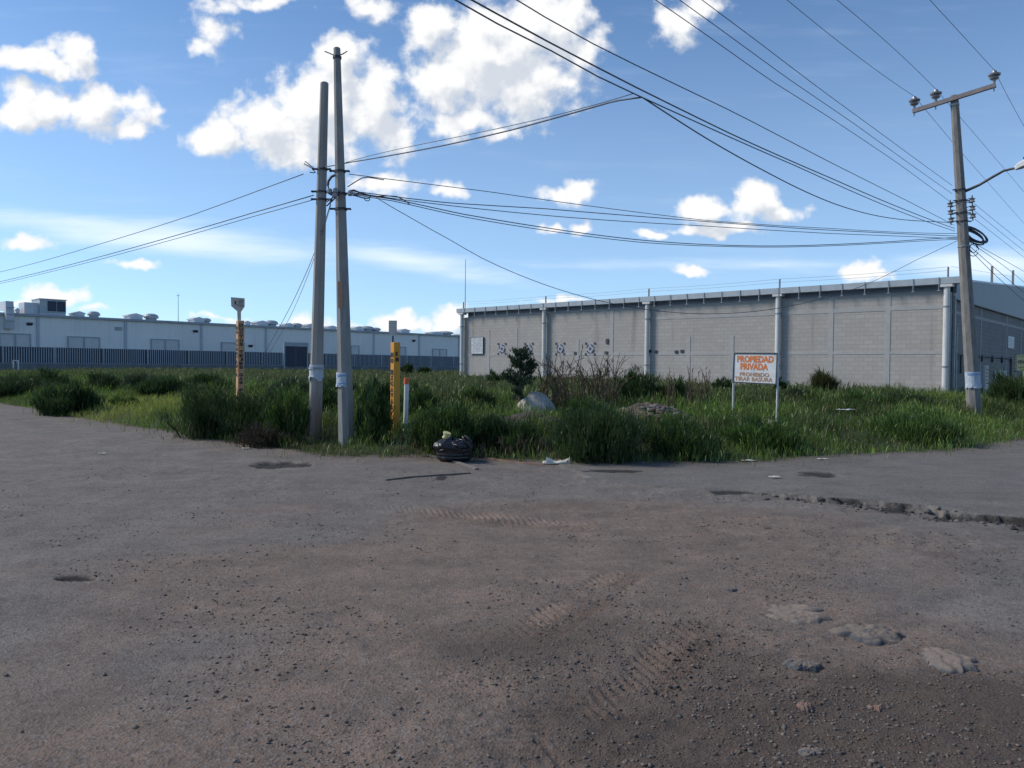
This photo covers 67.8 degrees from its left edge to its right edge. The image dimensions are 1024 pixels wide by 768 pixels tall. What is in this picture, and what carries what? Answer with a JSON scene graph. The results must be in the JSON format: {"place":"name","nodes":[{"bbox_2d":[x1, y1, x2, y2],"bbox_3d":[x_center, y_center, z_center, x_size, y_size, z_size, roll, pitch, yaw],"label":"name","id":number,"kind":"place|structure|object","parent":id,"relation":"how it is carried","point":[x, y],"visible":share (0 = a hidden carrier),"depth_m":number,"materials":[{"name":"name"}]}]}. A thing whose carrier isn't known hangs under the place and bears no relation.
{"place":"outdoors","nodes":[
{"label":"outdoors","id":0,"kind":"place"},
{"bbox_2d":[1,174,302,271],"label":"overhead cable","id":1,"kind":"object","parent":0,"point":[168,222],"visible":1,"depth_m":19.73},
{"bbox_2d":[0,402,1023,767],"bbox_3d":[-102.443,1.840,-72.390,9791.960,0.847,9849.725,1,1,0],"label":"ground","id":2,"kind":"structure","parent":0,"point":[56,708],"depth_m":4.96,"materials":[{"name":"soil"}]},
{"bbox_2d":[385,472,470,480],"bbox_3d":[-1.221,1.346,11.138,1.464,0.042,0.103,0,2,-39],"label":"wooden lath","id":3,"kind":"object","parent":2,"relation":"on","point":[427,475],"visible":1,"depth_m":11.13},
{"bbox_2d":[422,454,478,469],"bbox_3d":[-1.031,1.308,12.964,0.183,0.058,1.986,0,1,-32],"label":"kerb strip","id":4,"kind":"object","parent":2,"relation":"on","point":[465,465],"visible":0.59,"depth_m":12.57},
{"bbox_2d":[433,435,473,461],"bbox_3d":[-0.998,1.095,13.101,0.702,0.458,0.558,1,1,0],"label":"rubbish bag","id":5,"kind":"object","parent":2,"relation":"on","point":[451,449],"visible":1,"depth_m":12.89,"materials":[{"name":"black plastic"}]},
{"bbox_2d":[484,457,543,464],"bbox_3d":[0.003,1.323,13.064,1.341,0.032,0.090,2,2,40],"label":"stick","id":6,"kind":"object","parent":2,"relation":"on","point":[513,461],"visible":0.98,"depth_m":12.98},
{"bbox_2d":[765,604,832,624],"bbox_3d":[1.899,1.541,5.032,0.491,0.111,0.557,1,1,29],"label":"rock","id":7,"kind":"object","parent":2,"relation":"on","point":[801,614],"visible":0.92,"depth_m":4.95,"materials":[{"name":"stone"}]},
{"bbox_2d":[781,658,822,672],"bbox_3d":[1.587,1.560,4.181,0.253,0.108,0.198,1,1,8],"label":"rock","id":8,"kind":"object","parent":2,"relation":"on","point":[795,664],"visible":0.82,"depth_m":4.13,"materials":[{"name":"stone"}]},
{"bbox_2d":[796,701,813,712],"bbox_3d":[1.413,1.583,3.676,0.097,0.096,0.109,1,1,8],"label":"rock","id":9,"kind":"object","parent":2,"relation":"on","point":[807,707],"visible":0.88,"depth_m":3.65,"materials":[{"name":"beige stone"}]},
{"bbox_2d":[797,747,824,755],"bbox_3d":[1.280,1.598,3.252,0.155,0.093,0.097,1,1,3],"label":"rock","id":10,"kind":"object","parent":2,"relation":"on","point":[807,751],"visible":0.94,"depth_m":3.23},
{"bbox_2d":[828,624,906,645],"bbox_3d":[2.165,1.553,4.686,0.574,0.130,0.435,1,1,8],"label":"rock","id":11,"kind":"object","parent":2,"relation":"on","point":[875,634],"visible":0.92,"depth_m":4.62,"materials":[{"name":"stone"}]},
{"bbox_2d":[867,704,883,711],"bbox_3d":[1.754,1.594,3.684,0.096,0.092,0.087,2,2,38],"label":"rock","id":12,"kind":"object","parent":2,"relation":"on","point":[879,708],"visible":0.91,"depth_m":3.67,"materials":[{"name":"beige stone"}]},
{"bbox_2d":[761,493,1023,532],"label":"asphalt crumbs","id":13,"kind":"object","parent":2,"relation":"on","point":[928,511],"visible":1,"depth_m":8.60,"materials":[{"name":"asphalt"}]},
{"bbox_2d":[919,647,978,673],"bbox_3d":[2.425,1.553,4.236,0.329,0.112,0.453,1,1,29],"label":"rock","id":14,"kind":"object","parent":2,"relation":"on","point":[946,660],"visible":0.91,"depth_m":4.17,"materials":[{"name":"stone"}]},
{"bbox_2d":[0,0,1023,334],"label":"sky","id":15,"kind":"structure","parent":0,"point":[119,118],"materials":[{"name":"blue"}]},
{"bbox_2d":[0,362,1023,467],"bbox_3d":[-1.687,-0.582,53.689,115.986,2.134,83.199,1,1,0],"label":"grass","id":16,"kind":"structure","parent":0,"point":[752,400],"depth_m":19.65,"materials":[{"name":"green plant"}]},
{"bbox_2d":[0,370,63,397],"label":"bush","id":17,"kind":"object","parent":16,"relation":"on","point":[14,385],"visible":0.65,"depth_m":31.88,"materials":[{"name":"green plant"}]},
{"bbox_2d":[22,365,76,386],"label":"bush","id":18,"kind":"object","parent":16,"relation":"on","point":[50,376],"visible":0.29,"depth_m":34.50,"materials":[{"name":"green plant"}]},
{"bbox_2d":[24,378,107,415],"bbox_3d":[-14.165,0.476,24.011,2.239,1.468,2.253,1,1,28],"label":"bush","id":19,"kind":"object","parent":16,"relation":"on","point":[52,401],"visible":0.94,"depth_m":23.58,"materials":[{"name":"green plant"}]},
{"bbox_2d":[84,370,123,391],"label":"bush","id":20,"kind":"object","parent":16,"relation":"on","point":[108,379],"visible":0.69,"depth_m":32.43,"materials":[{"name":"green plant"}]},
{"bbox_2d":[108,394,139,406],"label":"bush","id":21,"kind":"object","parent":16,"relation":"on","point":[119,400],"visible":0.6,"depth_m":24.63,"materials":[{"name":"green plant"}]},
{"bbox_2d":[119,370,158,388],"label":"bush","id":22,"kind":"object","parent":16,"relation":"on","point":[130,379],"visible":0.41,"depth_m":31.76,"materials":[{"name":"green plant"}]},
{"bbox_2d":[130,371,206,396],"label":"bush","id":23,"kind":"object","parent":16,"relation":"on","point":[161,385],"visible":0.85,"depth_m":27.67,"materials":[{"name":"green plant"}]},
{"bbox_2d":[149,376,239,439],"bbox_3d":[-6.729,0.614,16.628,2.073,1.667,2.300,1,1,0],"label":"bush","id":24,"kind":"object","parent":16,"relation":"on","point":[196,418],"visible":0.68,"depth_m":16.27,"materials":[{"name":"green plant"}]},
{"bbox_2d":[182,372,232,391],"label":"bush","id":25,"kind":"object","parent":16,"relation":"on","point":[200,377],"visible":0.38,"depth_m":29.48,"materials":[{"name":"green plant"}]},
{"bbox_2d":[0,298,459,366],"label":"factory building","id":26,"kind":"structure","parent":16,"relation":"on","point":[40,322],"depth_m":106.19,"materials":[{"name":"metal"}]},
{"bbox_2d":[0,333,30,362],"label":"dock door","id":27,"kind":"structure","parent":26,"relation":"in","point":[6,339],"depth_m":92.26,"materials":[{"name":"metal"}]},
{"bbox_2d":[67,336,99,363],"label":"dock door","id":28,"kind":"structure","parent":26,"relation":"in","point":[72,341],"depth_m":97.78,"materials":[{"name":"metal"}]},
{"bbox_2d":[151,339,178,364],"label":"dock door","id":29,"kind":"structure","parent":26,"relation":"in","point":[163,344],"depth_m":105.31,"materials":[{"name":"metal"}]},
{"bbox_2d":[221,342,244,364],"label":"dock door","id":30,"kind":"structure","parent":26,"relation":"in","point":[225,346],"depth_m":111.97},
{"bbox_2d":[351,345,359,365],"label":"dock door","id":31,"kind":"structure","parent":26,"relation":"in","point":[355,349],"depth_m":128.12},
{"bbox_2d":[432,349,446,355],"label":"dock door","id":32,"kind":"structure","parent":26,"relation":"in","point":[435,352],"depth_m":141.71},
{"bbox_2d":[0,346,459,371],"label":"palisade fence","id":33,"kind":"object","parent":16,"relation":"on","point":[31,358],"visible":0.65,"depth_m":95.05,"materials":[{"name":"metal"}]},
{"bbox_2d":[231,297,244,395],"bbox_3d":[-6.602,-0.349,18.328,0.295,3.472,0.171,0,1,-28],"label":"pipeline marker","id":34,"kind":"object","parent":16,"relation":"on","point":[238,305],"visible":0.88,"depth_m":18.29,"materials":[{"name":"orange paint"}]},
{"bbox_2d":[203,370,286,439],"bbox_3d":[-5.535,0.510,16.293,2.157,1.689,1.783,0,1,-30],"label":"bush","id":35,"kind":"object","parent":16,"relation":"on","point":[249,408],"visible":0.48,"depth_m":15.99,"materials":[{"name":"green plant"}]},
{"bbox_2d":[226,419,300,448],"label":"dead shrub","id":36,"kind":"object","parent":16,"relation":"on","point":[255,436],"visible":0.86,"depth_m":14.81,"materials":[{"name":"brown plant"}]},
{"bbox_2d":[260,381,310,441],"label":"bush","id":37,"kind":"object","parent":16,"relation":"on","point":[279,414],"visible":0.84,"depth_m":15.28,"materials":[{"name":"green plant"}]},
{"bbox_2d":[266,372,308,397],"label":"bush","id":38,"kind":"object","parent":16,"relation":"on","point":[303,383],"visible":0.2,"depth_m":22.90,"materials":[{"name":"green plant"}]},
{"bbox_2d":[283,342,307,370],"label":"metal gate","id":39,"kind":"structure","parent":16,"relation":"on","point":[295,353],"depth_m":107.56,"materials":[{"name":"metal"}]},
{"bbox_2d":[298,379,337,414],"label":"bush","id":40,"kind":"object","parent":16,"relation":"on","point":[328,397],"visible":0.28,"depth_m":19.01,"materials":[{"name":"green plant"}]},
{"bbox_2d":[308,81,331,441],"bbox_3d":[-3.873,-2.153,15.303,0.466,7.758,0.293,1,1,0],"label":"utility pole","id":41,"kind":"object","parent":16,"relation":"on","point":[316,367],"visible":0.93,"depth_m":15.23,"materials":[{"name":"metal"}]},
{"bbox_2d":[0,200,311,283],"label":"overhead cable","id":42,"kind":"object","parent":41,"relation":"attached to","point":[176,238],"visible":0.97,"depth_m":19.49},
{"bbox_2d":[0,195,313,281],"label":"overhead cable","id":43,"kind":"object","parent":41,"relation":"attached to","point":[178,234],"visible":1,"depth_m":19.42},
{"bbox_2d":[252,202,330,376],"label":"overhead cable","id":44,"kind":"object","parent":41,"relation":"attached to","point":[301,283],"visible":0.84,"depth_m":18.30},
{"bbox_2d":[255,205,330,376],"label":"overhead cable","id":45,"kind":"object","parent":41,"relation":"attached to","point":[302,288],"visible":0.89,"depth_m":18.31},
{"bbox_2d":[324,97,640,167],"bbox_3d":[-1.232,-3.901,12.299,0.020,0.781,8.511,-1,2,-41],"label":"overhead cable","id":46,"kind":"object","parent":41,"relation":"attached to","point":[500,132],"visible":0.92,"depth_m":10.96,"materials":[{"name":"rubber"}]},
{"bbox_2d":[324,47,353,446],"bbox_3d":[-3.291,-2.308,14.587,0.625,8.190,0.335,1,1,0],"label":"utility pole","id":47,"kind":"object","parent":16,"relation":"on","point":[344,384],"visible":0.93,"depth_m":14.51,"materials":[{"name":"concrete"}]},
{"bbox_2d":[304,161,409,205],"bbox_3d":[-3.109,-3.903,14.524,2.278,0.980,0.603,1,1,17],"label":"cable slack","id":48,"kind":"object","parent":47,"relation":"attached to","point":[334,195],"visible":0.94,"depth_m":14.44,"materials":[{"name":"black rubber"}]},
{"bbox_2d":[345,94,631,162],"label":"overhead cable","id":49,"kind":"object","parent":47,"relation":"hanging from","point":[501,127],"visible":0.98,"depth_m":10.92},
{"bbox_2d":[353,191,948,235],"bbox_3d":[5.101,-4.059,18.714,18.358,0.727,0.017,0,1,-26],"label":"overhead cable","id":50,"kind":"object","parent":47,"relation":"attached to","point":[643,216],"visible":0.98,"depth_m":17.59,"materials":[{"name":"rubber"}]},
{"bbox_2d":[349,174,957,233],"bbox_3d":[5.096,-4.234,18.711,18.372,0.527,0.014,0,1,-26],"label":"overhead cable","id":51,"kind":"object","parent":47,"relation":"attached to","point":[639,212],"visible":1,"depth_m":17.55,"materials":[{"name":"rubber"}]},
{"bbox_2d":[353,193,957,245],"bbox_3d":[5.122,-3.868,18.764,18.374,1.052,0.018,0,1,-26],"label":"overhead cable","id":52,"kind":"object","parent":47,"relation":"hanging from","point":[639,239],"visible":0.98,"depth_m":17.55,"materials":[{"name":"rubber"}]},
{"bbox_2d":[353,192,957,238],"bbox_3d":[5.113,-4.000,18.742,18.370,0.701,0.015,0,1,-26],"label":"overhead cable","id":53,"kind":"object","parent":47,"relation":"hanging from","point":[647,222],"visible":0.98,"depth_m":17.69,"materials":[{"name":"rubber"}]},
{"bbox_2d":[353,194,957,246],"bbox_3d":[5.110,-3.788,18.651,18.202,1.036,0.015,0,1,-26],"label":"overhead cable","id":54,"kind":"object","parent":47,"relation":"attached to","point":[626,240],"visible":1,"depth_m":17.20,"materials":[{"name":"rubber"}]},
{"bbox_2d":[323,373,359,397],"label":"bush","id":55,"kind":"object","parent":16,"relation":"on","point":[331,382],"visible":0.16,"depth_m":24.50,"materials":[{"name":"green plant"}]},
{"bbox_2d":[359,373,389,404],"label":"bush","id":56,"kind":"object","parent":16,"relation":"on","point":[377,384],"visible":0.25,"depth_m":19.93,"materials":[{"name":"green plant"}]},
{"bbox_2d":[354,378,396,445],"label":"bush","id":57,"kind":"object","parent":16,"relation":"on","point":[371,414],"visible":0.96,"depth_m":14.45,"materials":[{"name":"green plant"}]},
{"bbox_2d":[389,321,399,431],"bbox_3d":[-2.397,0.051,15.487,0.196,2.678,0.150,0,2,-38],"label":"pipeline marker","id":58,"kind":"object","parent":16,"relation":"on","point":[395,377],"visible":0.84,"depth_m":15.45,"materials":[{"name":"yellow paint"}]},
{"bbox_2d":[403,378,408,430],"bbox_3d":[-2.189,0.570,15.731,0.130,1.406,0.114,1,1,0],"label":"delineator post","id":59,"kind":"object","parent":16,"relation":"on","point":[406,391],"visible":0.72,"depth_m":15.69,"materials":[{"name":"white paint"}]},
{"bbox_2d":[400,362,413,373],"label":"bush","id":60,"kind":"object","parent":16,"relation":"on","point":[406,366],"visible":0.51,"depth_m":61.20,"materials":[{"name":"green plant"}]},
{"bbox_2d":[400,379,445,417],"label":"bush","id":61,"kind":"object","parent":16,"relation":"on","point":[422,397],"visible":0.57,"depth_m":18.50,"materials":[{"name":"green plant"}]},
{"bbox_2d":[404,406,441,453],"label":"bush","id":62,"kind":"object","parent":16,"relation":"on","point":[412,430],"visible":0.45,"depth_m":13.93,"materials":[{"name":"green plant"}]},
{"bbox_2d":[417,366,432,373],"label":"bush","id":63,"kind":"object","parent":16,"relation":"on","point":[422,369],"visible":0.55,"depth_m":62.77,"materials":[{"name":"green plant"}]},
{"bbox_2d":[411,397,489,452],"bbox_3d":[-1.139,0.783,14.109,1.499,1.164,1.522,0,1,-28],"label":"bush","id":64,"kind":"object","parent":16,"relation":"on","point":[454,420],"visible":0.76,"depth_m":13.79,"materials":[{"name":"green plant"}]},
{"bbox_2d":[454,383,497,410],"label":"bush","id":65,"kind":"object","parent":16,"relation":"on","point":[475,393],"visible":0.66,"depth_m":19.08,"materials":[{"name":"green plant"}]},
{"bbox_2d":[473,411,513,450],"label":"bush","id":66,"kind":"object","parent":16,"relation":"on","point":[490,421],"visible":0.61,"depth_m":13.93,"materials":[{"name":"green plant"}]},
{"bbox_2d":[486,368,506,386],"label":"bush","id":67,"kind":"object","parent":16,"relation":"on","point":[493,375],"visible":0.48,"depth_m":33.42,"materials":[{"name":"green plant"}]},
{"bbox_2d":[497,433,530,456],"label":"dry weeds","id":68,"kind":"object","parent":16,"relation":"on","point":[502,443],"visible":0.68,"depth_m":13.66,"materials":[{"name":"green plant"}]},
{"bbox_2d":[490,412,546,451],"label":"bush","id":69,"kind":"object","parent":16,"relation":"on","point":[525,428],"visible":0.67,"depth_m":14.04,"materials":[{"name":"green plant"}]},
{"bbox_2d":[500,345,539,402],"bbox_3d":[0.186,-0.151,19.404,1.055,1.800,1.016,1,1,0],"label":"sapling","id":70,"kind":"object","parent":16,"relation":"on","point":[528,366],"visible":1,"depth_m":19.38,"materials":[{"name":"green plant"}]},
{"bbox_2d":[501,411,560,425],"bbox_3d":[0.393,0.784,16.856,1.667,0.387,0.833,1,1,0],"label":"soil heap","id":71,"kind":"object","parent":16,"relation":"on","point":[519,415],"visible":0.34,"depth_m":16.74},
{"bbox_2d":[517,391,556,411],"bbox_3d":[0.614,0.471,19.402,1.324,0.573,1.060,1,1,0],"label":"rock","id":72,"kind":"object","parent":16,"relation":"on","point":[535,398],"visible":0.65,"depth_m":19.16,"materials":[{"name":"stone"}]},
{"bbox_2d":[532,345,643,407],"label":"dry weeds","id":73,"kind":"object","parent":16,"relation":"on","point":[563,385],"visible":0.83,"depth_m":19.78,"materials":[{"name":"brown plant"}]},
{"bbox_2d":[542,392,652,464],"bbox_3d":[1.569,0.867,13.450,2.074,1.488,2.459,1,1,0],"label":"bush","id":74,"kind":"object","parent":16,"relation":"on","point":[606,434],"visible":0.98,"depth_m":12.90,"materials":[{"name":"green plant"}]},
{"bbox_2d":[616,363,664,402],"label":"bush","id":75,"kind":"object","parent":16,"relation":"on","point":[635,386],"visible":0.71,"depth_m":22.14,"materials":[{"name":"green plant"}]},
{"bbox_2d":[619,402,690,423],"bbox_3d":[3.175,0.688,17.427,2.029,0.543,1.131,1,1,0],"label":"rubble heap","id":76,"kind":"object","parent":16,"relation":"on","point":[655,407],"visible":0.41,"depth_m":17.22,"materials":[{"name":"stone"}]},
{"bbox_2d":[655,375,693,403],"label":"bush","id":77,"kind":"object","parent":16,"relation":"on","point":[680,387],"visible":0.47,"depth_m":22.04,"materials":[{"name":"green plant"}]},
{"bbox_2d":[634,411,728,459],"bbox_3d":[3.049,0.951,13.769,1.714,1.015,1.616,1,1,28],"label":"bush","id":78,"kind":"object","parent":16,"relation":"on","point":[675,435],"visible":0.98,"depth_m":13.47,"materials":[{"name":"green plant"}]},
{"bbox_2d":[664,366,711,412],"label":"dry weeds","id":79,"kind":"object","parent":16,"relation":"on","point":[700,395],"visible":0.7,"depth_m":19.38,"materials":[{"name":"brown plant"}]},
{"bbox_2d":[711,375,734,390],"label":"bush","id":80,"kind":"object","parent":16,"relation":"on","point":[725,383],"visible":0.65,"depth_m":31.85,"materials":[{"name":"green plant"}]},
{"bbox_2d":[456,266,1023,396],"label":"block warehouse","id":81,"kind":"structure","parent":16,"relation":"on","point":[908,332],"depth_m":39.28,"materials":[{"name":"concrete"}]},
{"bbox_2d":[471,337,483,353],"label":"wall notice","id":82,"kind":"object","parent":81,"relation":"attached to","point":[477,345],"depth_m":52.31,"materials":[{"name":"white paint"}]},
{"bbox_2d":[732,353,778,419],"bbox_3d":[5.709,0.250,17.936,1.154,1.983,0.113,2,2,43],"label":"warning sign","id":83,"kind":"object","parent":16,"relation":"on","point":[755,368],"visible":0.98,"depth_m":17.85,"materials":[{"name":"metal"}]},
{"bbox_2d":[708,410,807,454],"bbox_3d":[4.735,0.927,14.475,1.804,0.964,1.745,2,2,41],"label":"weed clump","id":84,"kind":"object","parent":16,"relation":"on","point":[752,429],"visible":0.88,"depth_m":14.14,"materials":[{"name":"green plant"}]},
{"bbox_2d":[771,376,786,390],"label":"bush","id":85,"kind":"object","parent":16,"relation":"on","point":[782,384],"visible":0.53,"depth_m":31.36,"materials":[{"name":"green plant"}]},
{"bbox_2d":[778,386,809,402],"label":"bush","id":86,"kind":"object","parent":16,"relation":"on","point":[793,390],"visible":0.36,"depth_m":23.75,"materials":[{"name":"green plant"}]},
{"bbox_2d":[804,390,829,402],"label":"weed clump","id":87,"kind":"object","parent":16,"relation":"on","point":[813,393],"visible":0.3,"depth_m":23.21,"materials":[{"name":"green plant"}]},
{"bbox_2d":[807,365,844,391],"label":"bush","id":88,"kind":"object","parent":16,"relation":"on","point":[818,378],"depth_m":30.99,"materials":[{"name":"green plant"}]},
{"bbox_2d":[834,388,889,407],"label":"bush","id":89,"kind":"object","parent":16,"relation":"on","point":[852,393],"visible":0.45,"depth_m":23.30,"materials":[{"name":"green plant"}]},
{"bbox_2d":[872,387,964,408],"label":"bush","id":90,"kind":"object","parent":16,"relation":"on","point":[911,395],"visible":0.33,"depth_m":23.92,"materials":[{"name":"green plant"}]},
{"bbox_2d":[866,399,975,447],"bbox_3d":[8.689,0.849,16.462,2.387,1.078,2.438,1,1,0],"label":"weed clump","id":91,"kind":"object","parent":16,"relation":"on","point":[898,424],"visible":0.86,"depth_m":15.92,"materials":[{"name":"green plant"}]},
{"bbox_2d":[908,70,1000,413],"bbox_3d":[13.351,-3.738,23.105,2.429,10.721,1.080,2,2,41],"label":"utility pole","id":92,"kind":"object","parent":16,"relation":"on","point":[973,386],"visible":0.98,"depth_m":22.81,"materials":[{"name":"concrete"}]},
{"bbox_2d":[376,197,957,313],"bbox_3d":[5.287,-2.967,18.706,17.694,2.571,0.013,0,1,-26],"label":"overhead cable","id":93,"kind":"object","parent":92,"relation":"attached to","point":[634,307],"visible":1,"depth_m":17.49,"materials":[{"name":"rubber"}]},
{"bbox_2d":[455,0,953,230],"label":"overhead cable","id":94,"kind":"object","parent":92,"relation":"attached to","point":[463,4],"visible":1,"depth_m":8.98,"materials":[{"name":"rubber"}]},
{"bbox_2d":[471,0,954,228],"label":"overhead cable","id":95,"kind":"object","parent":92,"relation":"attached to","point":[505,18],"visible":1,"depth_m":9.24,"materials":[{"name":"rubber"}]},
{"bbox_2d":[516,0,952,224],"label":"overhead cable","id":96,"kind":"object","parent":92,"relation":"attached to","point":[690,91],"visible":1,"depth_m":9.64,"materials":[{"name":"rubber"}]},
{"bbox_2d":[644,99,949,222],"bbox_3d":[6.990,-3.918,15.355,0.016,1.156,16.537,2,2,41],"label":"overhead cable","id":97,"kind":"object","parent":92,"relation":"attached to","point":[766,171],"visible":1,"depth_m":11.69,"materials":[{"name":"rubber"}]},
{"bbox_2d":[656,0,949,201],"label":"overhead cable","id":98,"kind":"object","parent":92,"relation":"attached to","point":[783,88],"visible":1,"depth_m":12.79,"materials":[{"name":"rubber"}]},
{"bbox_2d":[680,0,951,193],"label":"overhead cable","id":99,"kind":"object","parent":92,"relation":"attached to","point":[799,86],"visible":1,"depth_m":13.43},
{"bbox_2d":[702,0,952,185],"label":"overhead cable","id":100,"kind":"object","parent":92,"relation":"attached to","point":[810,81],"visible":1,"depth_m":13.85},
{"bbox_2d":[787,0,913,95],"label":"overhead cable","id":101,"kind":"object","parent":92,"relation":"attached to","point":[842,44],"visible":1,"depth_m":18.22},
{"bbox_2d":[837,0,934,87],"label":"overhead cable","id":102,"kind":"object","parent":92,"relation":"attached to","point":[884,40],"visible":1,"depth_m":18.85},
{"bbox_2d":[968,226,987,255],"bbox_3d":[13.961,-4.301,23.009,0.724,0.981,0.621,1,1,0],"label":"cable coil","id":103,"kind":"object","parent":92,"relation":"hanging from","point":[973,230],"visible":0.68,"depth_m":22.98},
{"bbox_2d":[965,157,1023,192],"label":"street lamp","id":104,"kind":"object","parent":92,"relation":"attached to","point":[1019,165],"visible":1,"depth_m":22.16,"materials":[{"name":"metal"}]},
{"bbox_2d":[983,365,988,392],"bbox_3d":[20.576,0.076,33.063,0.128,1.763,0.134,1,1,0],"label":"boundary post","id":105,"kind":"object","parent":16,"relation":"on","point":[986,371],"visible":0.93,"depth_m":33.00,"materials":[{"name":"white paint"}]},
{"bbox_2d":[982,363,1023,405],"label":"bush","id":106,"kind":"object","parent":16,"relation":"on","point":[1004,385],"visible":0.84,"depth_m":27.45,"materials":[{"name":"green plant"}]},
{"bbox_2d":[1014,354,1023,380],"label":"sale sign","id":107,"kind":"object","parent":16,"relation":"on","point":[1018,362],"visible":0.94,"depth_m":31.10,"materials":[{"name":"white paint"}]},
{"bbox_2d":[542,437,1023,523],"bbox_3d":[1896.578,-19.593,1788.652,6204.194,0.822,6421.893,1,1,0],"label":"asphalt road","id":108,"kind":"structure","parent":0,"point":[979,476],"depth_m":11.20,"materials":[{"name":"asphalt"}]},
{"bbox_2d":[543,457,569,463],"bbox_3d":[0.757,1.285,12.821,0.498,0.119,0.115,0,1,-16],"label":"foam scrap","id":109,"kind":"object","parent":108,"relation":"on","point":[549,461],"visible":1,"depth_m":12.80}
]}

